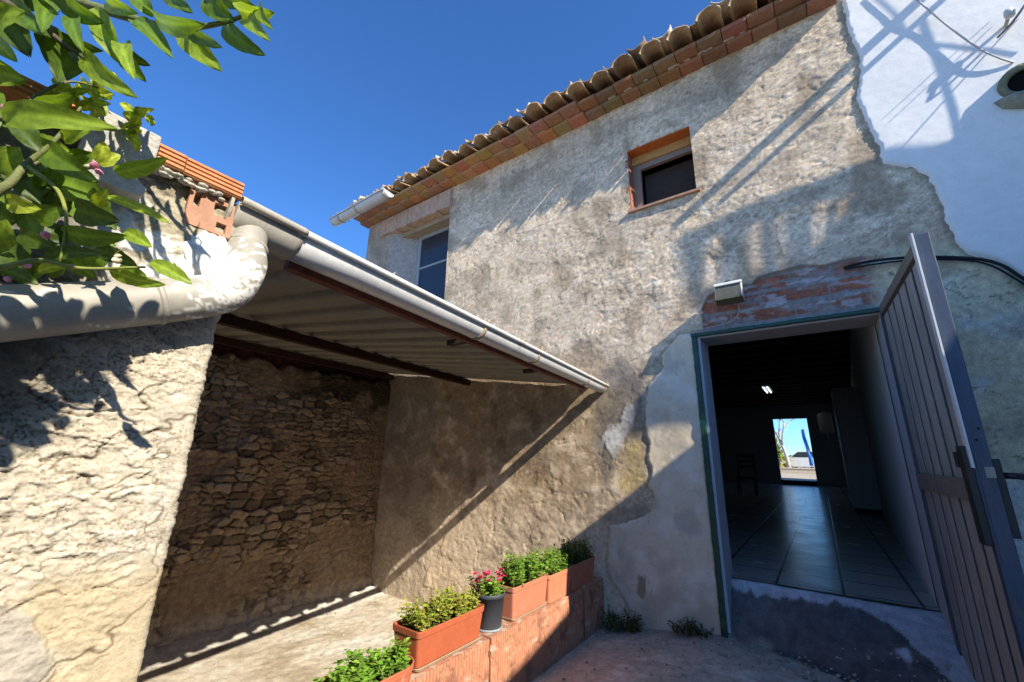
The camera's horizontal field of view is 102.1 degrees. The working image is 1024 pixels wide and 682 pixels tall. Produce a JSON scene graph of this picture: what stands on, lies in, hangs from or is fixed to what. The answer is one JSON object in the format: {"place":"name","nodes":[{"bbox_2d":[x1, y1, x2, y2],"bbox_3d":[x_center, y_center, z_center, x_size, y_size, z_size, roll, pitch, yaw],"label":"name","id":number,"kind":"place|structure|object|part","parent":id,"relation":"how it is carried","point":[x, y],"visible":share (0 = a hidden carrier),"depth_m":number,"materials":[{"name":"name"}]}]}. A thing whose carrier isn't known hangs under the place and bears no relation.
{"place":"outdoors","nodes":[
{"label":"outdoors","id":0,"kind":"place"},
{"bbox_2d":[0,0,811,455],"label":"sky","id":1,"kind":"structure","parent":0,"point":[345,98],"materials":[{"name":"blue"}]},
{"bbox_2d":[137,578,975,681],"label":"courtyard","id":2,"kind":"structure","parent":0,"point":[818,629],"depth_m":3.11,"materials":[{"name":"concrete"}]},
{"bbox_2d":[0,73,244,681],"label":"plastered wall","id":3,"kind":"structure","parent":2,"relation":"on","point":[97,428],"depth_m":0.87,"materials":[{"name":"beige paint"}]},
{"bbox_2d":[0,187,309,342],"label":"drain pipe","id":4,"kind":"object","parent":3,"relation":"attached to","point":[235,279],"visible":0.98,"depth_m":0.91,"materials":[{"name":"grey plastic"}]},
{"bbox_2d":[0,0,273,287],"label":"lemon tree","id":5,"kind":"object","parent":2,"relation":"on","point":[53,179],"visible":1,"depth_m":0.72,"materials":[{"name":"green plant"}]},
{"bbox_2d":[145,343,390,648],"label":"stone wall","id":6,"kind":"structure","parent":2,"relation":"on","point":[277,500],"depth_m":4.75,"materials":[{"name":"brown stone"}]},
{"bbox_2d":[410,576,604,681],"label":"clay block edging","id":7,"kind":"object","parent":2,"relation":"on","point":[530,647],"visible":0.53,"depth_m":2.83,"materials":[{"name":"orange brick"}]},
{"bbox_2d":[311,635,413,681],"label":"planter","id":8,"kind":"object","parent":7,"relation":"on","point":[396,664],"visible":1,"depth_m":1.99,"materials":[{"name":"plastic"}]},
{"bbox_2d":[393,584,483,671],"bbox_3d":[-0.407,1.621,2.404,0.249,0.306,0.545,-10,-19,34],"label":"planter","id":9,"kind":"object","parent":7,"relation":"on","point":[439,628],"visible":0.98,"depth_m":2.32,"materials":[{"name":"plastic"}]},
{"bbox_2d":[467,568,507,632],"bbox_3d":[-0.170,1.697,2.736,0.256,0.341,0.248,-10,-19,34],"label":"black pot","id":10,"kind":"object","parent":7,"relation":"on","point":[491,595],"visible":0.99,"depth_m":2.67,"materials":[{"name":"plastic"}]},
{"bbox_2d":[497,543,548,621],"bbox_3d":[0.065,1.748,3.044,0.273,0.416,0.482,-10,-19,34],"label":"planter","id":11,"kind":"object","parent":7,"relation":"on","point":[525,580],"visible":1,"depth_m":2.96,"materials":[{"name":"plastic"}]},
{"bbox_2d":[537,543,571,602],"bbox_3d":[0.317,1.861,3.378,0.258,0.383,0.397,-10,-19,34],"label":"planter","id":12,"kind":"object","parent":7,"relation":"on","point":[558,570],"visible":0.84,"depth_m":3.31,"materials":[{"name":"plastic"}]},
{"bbox_2d":[559,535,595,590],"bbox_3d":[0.561,1.954,3.699,0.263,0.383,0.460,-10,-19,34],"label":"planter","id":13,"kind":"object","parent":7,"relation":"on","point":[580,560],"visible":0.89,"depth_m":3.64,"materials":[{"name":"plastic"}]},
{"bbox_2d":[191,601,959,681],"bbox_3d":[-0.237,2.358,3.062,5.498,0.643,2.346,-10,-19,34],"label":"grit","id":14,"kind":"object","parent":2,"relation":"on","point":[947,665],"visible":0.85,"depth_m":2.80,"materials":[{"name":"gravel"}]},
{"bbox_2d":[599,605,645,633],"bbox_3d":[0.940,2.412,3.582,0.406,0.184,0.294,-10,-19,34],"label":"weed","id":15,"kind":"object","parent":2,"relation":"on","point":[629,623],"visible":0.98,"depth_m":3.55,"materials":[{"name":"green plant"}]},
{"bbox_2d":[666,617,714,639],"bbox_3d":[1.427,2.280,3.302,0.399,0.141,0.270,-10,-19,34],"label":"weed","id":16,"kind":"object","parent":2,"relation":"on","point":[690,630],"visible":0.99,"depth_m":3.29,"materials":[{"name":"green plant"}]},
{"bbox_2d":[781,467,816,480],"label":"street","id":17,"kind":"structure","parent":0,"point":[800,477],"depth_m":20.14,"materials":[{"name":"concrete"}]},
{"bbox_2d":[774,419,793,467],"bbox_3d":[17.932,5.875,28.352,3.404,5.939,2.492,4,-16,-11],"label":"bare tree","id":18,"kind":"object","parent":17,"relation":"on","point":[781,442],"visible":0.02,"depth_m":28.00,"materials":[{"name":"grey plant"}]},
{"bbox_2d":[776,435,796,467],"bbox_3d":[19.332,8.197,30.539,3.094,2.895,3.302,9,-17,-27],"label":"palm bush","id":19,"kind":"object","parent":17,"relation":"on","point":[780,455],"visible":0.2,"depth_m":30.03,"materials":[{"name":"green plant"}]},
{"bbox_2d":[780,451,814,467],"bbox_3d":[22.014,8.969,30.931,3.850,1.450,1.640,-10,-19,34],"label":"car","id":20,"kind":"object","parent":17,"relation":"on","point":[801,458],"visible":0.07,"depth_m":30.55,"materials":[{"name":"paint"}]},
{"label":"window","id":21,"kind":"part","parent":20,"relation":"part of","materials":[{"name":"glass"}]},
{"bbox_2d":[780,467,815,473],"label":"wall","id":22,"kind":"structure","parent":17,"relation":"on","point":[797,470],"depth_m":24.72,"materials":[{"name":"concrete"}]},
{"bbox_2d":[801,429,813,467],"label":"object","id":23,"kind":"object","parent":17,"relation":"on","point":[809,454],"visible":0.95,"depth_m":27.08,"materials":[{"name":"paint"}]},
{"bbox_2d":[836,0,1023,515],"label":"white house","id":24,"kind":"structure","parent":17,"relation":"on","point":[928,95],"depth_m":3.13,"materials":[{"name":"white paint"}]},
{"bbox_2d":[916,0,1013,63],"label":"cable","id":25,"kind":"object","parent":24,"relation":"attached to","point":[956,32],"visible":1,"depth_m":3.16,"materials":[{"name":"rubber"}]},
{"bbox_2d":[994,62,1023,108],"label":"drain spout","id":26,"kind":"object","parent":24,"relation":"attached to","point":[1010,87],"visible":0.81,"depth_m":2.93,"materials":[{"name":"concrete"}]},
{"bbox_2d":[1003,7,1015,26],"bbox_3d":[3.611,-2.353,3.018,0.060,0.067,0.142,-10,-19,34],"label":"cable hook","id":27,"kind":"object","parent":24,"relation":"attached to","point":[1009,13],"visible":0.98,"depth_m":2.98,"materials":[{"name":"paint"}]},
{"bbox_2d":[996,5,1023,37],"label":"cable","id":28,"kind":"object","parent":24,"relation":"attached to","point":[1012,22],"visible":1,"depth_m":2.95,"materials":[{"name":"paint"}]},
{"bbox_2d":[733,577,938,611],"bbox_3d":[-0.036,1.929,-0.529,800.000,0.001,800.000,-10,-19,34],"label":"ground","id":29,"kind":"structure","parent":0,"point":[889,603],"depth_m":6.28,"materials":[{"name":"concrete"}]},
{"bbox_2d":[329,0,1023,681],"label":"old house","id":30,"kind":"structure","parent":29,"relation":"on","point":[619,218],"depth_m":4.13,"materials":[{"name":"paint"}]},
{"bbox_2d":[213,232,608,392],"bbox_3d":[-1.323,0.084,3.854,4.126,0.648,3.476,-10,-19,34],"label":"lean to roof","id":31,"kind":"object","parent":30,"relation":"attached to","point":[317,300],"visible":0.88,"depth_m":2.71,"materials":[{"name":"metal"}]},
{"bbox_2d":[415,226,448,299],"bbox_3d":[-1.213,-1.181,6.742,0.990,1.400,0.049,-10,-19,34],"label":"window frame","id":32,"kind":"structure","parent":30,"relation":"in","point":[432,247],"depth_m":6.84,"materials":[{"name":"paint"}]},
{"bbox_2d":[633,145,691,207],"bbox_3d":[1.693,-1.756,4.592,0.665,0.665,0.045,-10,-19,34],"label":"window frame","id":33,"kind":"structure","parent":30,"relation":"in","point":[637,170],"depth_m":4.71,"materials":[{"name":"paint"}]},
{"bbox_2d":[713,279,743,305],"bbox_3d":[1.930,-0.426,3.675,0.224,0.214,0.206,-10,-19,34],"label":"floodlight","id":34,"kind":"object","parent":30,"relation":"attached to","point":[729,292],"visible":1,"depth_m":3.61,"materials":[{"name":"paint"}]},
{"bbox_2d":[694,304,739,331],"bbox_3d":[1.851,-0.198,3.752,0.397,0.191,0.043,-12,-20,39],"label":"cable","id":35,"kind":"object","parent":34,"relation":"hanging from","point":[722,324],"visible":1,"depth_m":3.69,"materials":[{"name":"paint"}]},
{"bbox_2d":[736,453,757,495],"bbox_3d":[6.518,3.701,11.534,0.440,1.106,0.476,-10,-19,34],"label":"chair","id":36,"kind":"object","parent":30,"relation":"on","point":[746,466],"visible":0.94,"depth_m":11.67,"materials":[{"name":"brown wood"}]},
{"bbox_2d":[760,384,772,392],"bbox_3d":[7.716,1.454,12.520,0.200,0.102,1.400,-10,-19,34],"label":"fluorescent fitting","id":37,"kind":"object","parent":30,"relation":"attached to","point":[766,388],"visible":1,"depth_m":12.19,"materials":[{"name":"paint"}]},
{"bbox_2d":[817,412,833,449],"bbox_3d":[8.842,2.517,11.629,0.340,1.027,0.340,-10,-19,34],"label":"water heater","id":38,"kind":"object","parent":30,"relation":"attached to","point":[825,422],"visible":1,"depth_m":11.57,"materials":[{"name":"paint"}]},
{"bbox_2d":[831,387,883,514],"bbox_3d":[6.864,2.157,8.279,0.500,2.375,0.700,-10,-19,34],"label":"tall cabinet","id":39,"kind":"object","parent":30,"relation":"on","point":[862,484],"visible":0.81,"depth_m":8.01,"materials":[{"name":"paint"}]},
{"bbox_3d":[6.694,2.131,8.413,0.018,2.180,0.660,-10,-19,34],"label":"door","id":40,"kind":"part","parent":39,"relation":"part of","materials":[{"name":"paint"}]},
{"bbox_2d":[843,255,1023,280],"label":"cable","id":41,"kind":"object","parent":30,"relation":"attached to","point":[1014,272],"visible":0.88,"depth_m":2.89,"materials":[{"name":"black rubber"}]},
{"bbox_2d":[844,258,1023,284],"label":"cable","id":42,"kind":"object","parent":30,"relation":"attached to","point":[1006,273],"visible":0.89,"depth_m":2.89,"materials":[{"name":"black rubber"}]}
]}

